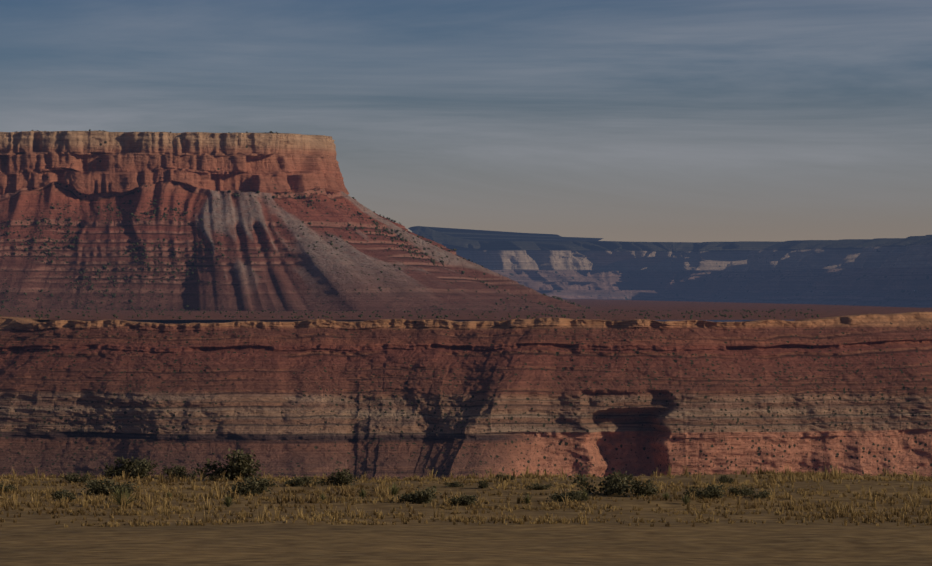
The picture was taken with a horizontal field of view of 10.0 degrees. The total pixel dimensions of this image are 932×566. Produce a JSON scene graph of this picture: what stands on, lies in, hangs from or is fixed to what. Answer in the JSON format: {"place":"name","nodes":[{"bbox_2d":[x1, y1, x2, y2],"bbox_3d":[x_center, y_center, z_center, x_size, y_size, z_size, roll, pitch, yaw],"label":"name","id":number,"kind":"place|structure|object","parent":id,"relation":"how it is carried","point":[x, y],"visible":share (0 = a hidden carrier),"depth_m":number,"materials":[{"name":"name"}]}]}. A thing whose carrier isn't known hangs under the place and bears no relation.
{"place":"outdoors","nodes":[
{"label":"outdoors","id":0,"kind":"place"},
{"bbox_2d":[0,312,931,478],"bbox_3d":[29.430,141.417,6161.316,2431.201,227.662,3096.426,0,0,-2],"label":"terrace rock","id":1,"kind":"object","parent":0,"point":[271,403],"visible":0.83,"depth_m":4937.44,"materials":[{"name":"brown stone"}]},
{"bbox_2d":[0,328,922,475],"bbox_3d":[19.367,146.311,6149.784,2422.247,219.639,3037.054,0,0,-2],"label":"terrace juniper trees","id":2,"kind":"object","parent":1,"relation":"on","point":[159,414],"visible":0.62,"depth_m":4920.76,"materials":[{"name":"green plant"}]},
{"bbox_2d":[0,474,931,565],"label":"plain ground","id":3,"kind":"structure","parent":0,"point":[36,539],"depth_m":154.21,"materials":[{"name":"soil"}]},
{"bbox_2d":[0,482,16,491],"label":"sage shrub","id":4,"kind":"object","parent":3,"relation":"on","point":[7,488],"visible":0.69,"depth_m":186.62,"materials":[{"name":"green plant"}]},
{"bbox_2d":[50,488,77,501],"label":"sage shrub","id":5,"kind":"object","parent":3,"relation":"on","point":[57,494],"visible":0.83,"depth_m":178.65,"materials":[{"name":"green plant"}]},
{"bbox_2d":[58,471,91,482],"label":"sage shrub","id":6,"kind":"object","parent":3,"relation":"on","point":[71,477],"visible":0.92,"depth_m":194.79,"materials":[{"name":"green plant"}]},
{"bbox_2d":[81,477,138,495],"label":"sage shrub","id":7,"kind":"object","parent":3,"relation":"on","point":[96,487],"visible":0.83,"depth_m":184.90,"materials":[{"name":"green plant"}]},
{"bbox_2d":[99,456,138,476],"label":"sage shrub","id":8,"kind":"object","parent":3,"relation":"on","point":[113,470],"visible":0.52,"depth_m":201.28,"materials":[{"name":"green plant"}]},
{"bbox_2d":[107,486,136,504],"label":"yucca plant","id":9,"kind":"object","parent":3,"relation":"on","point":[120,495],"visible":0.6,"depth_m":173.78,"materials":[{"name":"green plant"}]},
{"bbox_2d":[114,456,158,478],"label":"sage shrub","id":10,"kind":"object","parent":3,"relation":"on","point":[141,468],"visible":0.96,"depth_m":200.39,"materials":[{"name":"green plant"}]},
{"bbox_2d":[159,462,197,478],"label":"sage shrub","id":11,"kind":"object","parent":3,"relation":"on","point":[178,471],"visible":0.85,"depth_m":200.34,"materials":[{"name":"green plant"}]},
{"bbox_2d":[221,495,236,506],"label":"yucca plant","id":12,"kind":"object","parent":3,"relation":"on","point":[227,501],"visible":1,"depth_m":175.78,"materials":[{"name":"green plant"}]},
{"bbox_2d":[196,448,264,479],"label":"sage shrub","id":13,"kind":"object","parent":3,"relation":"on","point":[233,469],"visible":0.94,"depth_m":198.71,"materials":[{"name":"green plant"}]},
{"bbox_2d":[223,474,276,495],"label":"sage shrub","id":14,"kind":"object","parent":3,"relation":"on","point":[255,485],"visible":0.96,"depth_m":186.08,"materials":[{"name":"green plant"}]},
{"bbox_2d":[282,476,304,486],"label":"sage shrub","id":15,"kind":"object","parent":3,"relation":"on","point":[293,483],"visible":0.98,"depth_m":192.52,"materials":[{"name":"green plant"}]},
{"bbox_2d":[290,474,324,484],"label":"sage shrub","id":16,"kind":"object","parent":3,"relation":"on","point":[306,479],"visible":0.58,"depth_m":193.96,"materials":[{"name":"green plant"}]},
{"bbox_2d":[319,493,328,500],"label":"yucca plant","id":17,"kind":"object","parent":3,"relation":"on","point":[322,497],"visible":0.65,"depth_m":178.92,"materials":[{"name":"green plant"}]},
{"bbox_2d":[321,468,359,485],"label":"sage shrub","id":18,"kind":"object","parent":3,"relation":"on","point":[346,478],"visible":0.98,"depth_m":192.35,"materials":[{"name":"green plant"}]},
{"bbox_2d":[357,489,368,498],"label":"yucca plant","id":19,"kind":"object","parent":3,"relation":"on","point":[362,494],"visible":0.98,"depth_m":183.23,"materials":[{"name":"green plant"}]},
{"bbox_2d":[389,482,402,495],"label":"yucca plant","id":20,"kind":"object","parent":3,"relation":"on","point":[394,490],"visible":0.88,"depth_m":185.45,"materials":[{"name":"green plant"}]},
{"bbox_2d":[395,485,440,503],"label":"sage shrub","id":21,"kind":"object","parent":3,"relation":"on","point":[423,496],"visible":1,"depth_m":178.10,"materials":[{"name":"green plant"}]},
{"bbox_2d":[443,481,464,486],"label":"sage shrub","id":22,"kind":"object","parent":3,"relation":"on","point":[450,484],"visible":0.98,"depth_m":190.84,"materials":[{"name":"green plant"}]},
{"bbox_2d":[445,493,477,504],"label":"sage shrub","id":23,"kind":"object","parent":3,"relation":"on","point":[471,499],"visible":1,"depth_m":176.97,"materials":[{"name":"green plant"}]},
{"bbox_2d":[0,463,931,526],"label":"grass tufts","id":24,"kind":"object","parent":3,"relation":"on","point":[834,474],"visible":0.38,"depth_m":178.69,"materials":[{"name":"green plant"}]},
{"bbox_2d":[477,480,488,487],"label":"sage shrub","id":25,"kind":"object","parent":3,"relation":"on","point":[482,484],"visible":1,"depth_m":189.53,"materials":[{"name":"green plant"}]},
{"bbox_2d":[495,473,514,479],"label":"sage shrub","id":26,"kind":"object","parent":3,"relation":"on","point":[506,477],"visible":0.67,"depth_m":196.47,"materials":[{"name":"green plant"}]},
{"bbox_2d":[520,493,533,503],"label":"yucca plant","id":27,"kind":"object","parent":3,"relation":"on","point":[526,500],"visible":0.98,"depth_m":178.77,"materials":[{"name":"green plant"}]},
{"bbox_2d":[524,483,552,489],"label":"sage shrub","id":28,"kind":"object","parent":3,"relation":"on","point":[535,486],"visible":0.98,"depth_m":188.58,"materials":[{"name":"green plant"}]},
{"bbox_2d":[546,489,587,501],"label":"sage shrub","id":29,"kind":"object","parent":3,"relation":"on","point":[573,495],"visible":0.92,"depth_m":180.01,"materials":[{"name":"green plant"}]},
{"bbox_2d":[581,491,590,499],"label":"yucca plant","id":30,"kind":"object","parent":3,"relation":"on","point":[586,494],"visible":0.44,"depth_m":180.49,"materials":[{"name":"green plant"}]},
{"bbox_2d":[569,466,634,495],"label":"sage shrub","id":31,"kind":"object","parent":3,"relation":"on","point":[612,484],"visible":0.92,"depth_m":184.17,"materials":[{"name":"green plant"}]},
{"bbox_2d":[625,478,661,495],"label":"sage shrub","id":32,"kind":"object","parent":3,"relation":"on","point":[636,488],"visible":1,"depth_m":183.21,"materials":[{"name":"green plant"}]},
{"bbox_2d":[662,491,671,498],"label":"yucca plant","id":33,"kind":"object","parent":3,"relation":"on","point":[665,495],"visible":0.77,"depth_m":179.97,"materials":[{"name":"green plant"}]},
{"bbox_2d":[679,495,692,504],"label":"yucca plant","id":34,"kind":"object","parent":3,"relation":"on","point":[685,501],"visible":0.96,"depth_m":178.65,"materials":[{"name":"green plant"}]},
{"bbox_2d":[683,482,724,498],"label":"sage shrub","id":35,"kind":"object","parent":3,"relation":"on","point":[708,491],"visible":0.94,"depth_m":181.13,"materials":[{"name":"green plant"}]},
{"bbox_2d":[716,474,733,483],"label":"sage shrub","id":36,"kind":"object","parent":3,"relation":"on","point":[723,479],"visible":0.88,"depth_m":195.39,"materials":[{"name":"green plant"}]},
{"bbox_2d":[726,484,756,495],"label":"sage shrub","id":37,"kind":"object","parent":3,"relation":"on","point":[735,490],"visible":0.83,"depth_m":182.43,"materials":[{"name":"green plant"}]},
{"bbox_2d":[744,488,772,498],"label":"sage shrub","id":38,"kind":"object","parent":3,"relation":"on","point":[762,494],"visible":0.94,"depth_m":181.50,"materials":[{"name":"green plant"}]},
{"bbox_2d":[0,299,931,319],"bbox_3d":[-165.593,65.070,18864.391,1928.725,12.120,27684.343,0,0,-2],"label":"plateau ground","id":39,"kind":"structure","parent":0,"point":[683,307],"depth_m":7234.44,"materials":[{"name":"soil"}]},
{"bbox_2d":[0,131,623,323],"bbox_3d":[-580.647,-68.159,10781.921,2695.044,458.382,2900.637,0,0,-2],"label":"mesa","id":40,"kind":"structure","parent":39,"relation":"on","point":[95,169],"depth_m":10163.79,"materials":[{"name":"brown stone"}]},
{"bbox_2d":[1,182,589,322],"bbox_3d":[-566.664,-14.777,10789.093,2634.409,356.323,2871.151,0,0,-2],"label":"mesa juniper trees","id":41,"kind":"object","parent":40,"relation":"on","point":[218,242],"visible":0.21,"depth_m":10140.76,"materials":[{"name":"green plant"}]},
{"bbox_2d":[0,307,818,319],"bbox_3d":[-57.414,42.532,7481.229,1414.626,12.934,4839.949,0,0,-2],"label":"plateau juniper trees","id":42,"kind":"object","parent":39,"relation":"on","point":[361,315],"visible":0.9,"depth_m":6679.96,"materials":[{"name":"green plant"}]},
{"bbox_2d":[0,0,931,241],"label":"sky","id":43,"kind":"structure","parent":0,"point":[610,120],"materials":[{"name":"blue"}]},
{"bbox_2d":[408,226,931,321],"bbox_3d":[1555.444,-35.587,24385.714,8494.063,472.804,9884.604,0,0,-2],"label":"mesa","id":44,"kind":"structure","parent":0,"point":[889,272],"depth_m":25248.31,"materials":[{"name":"blue stone"}]}
]}

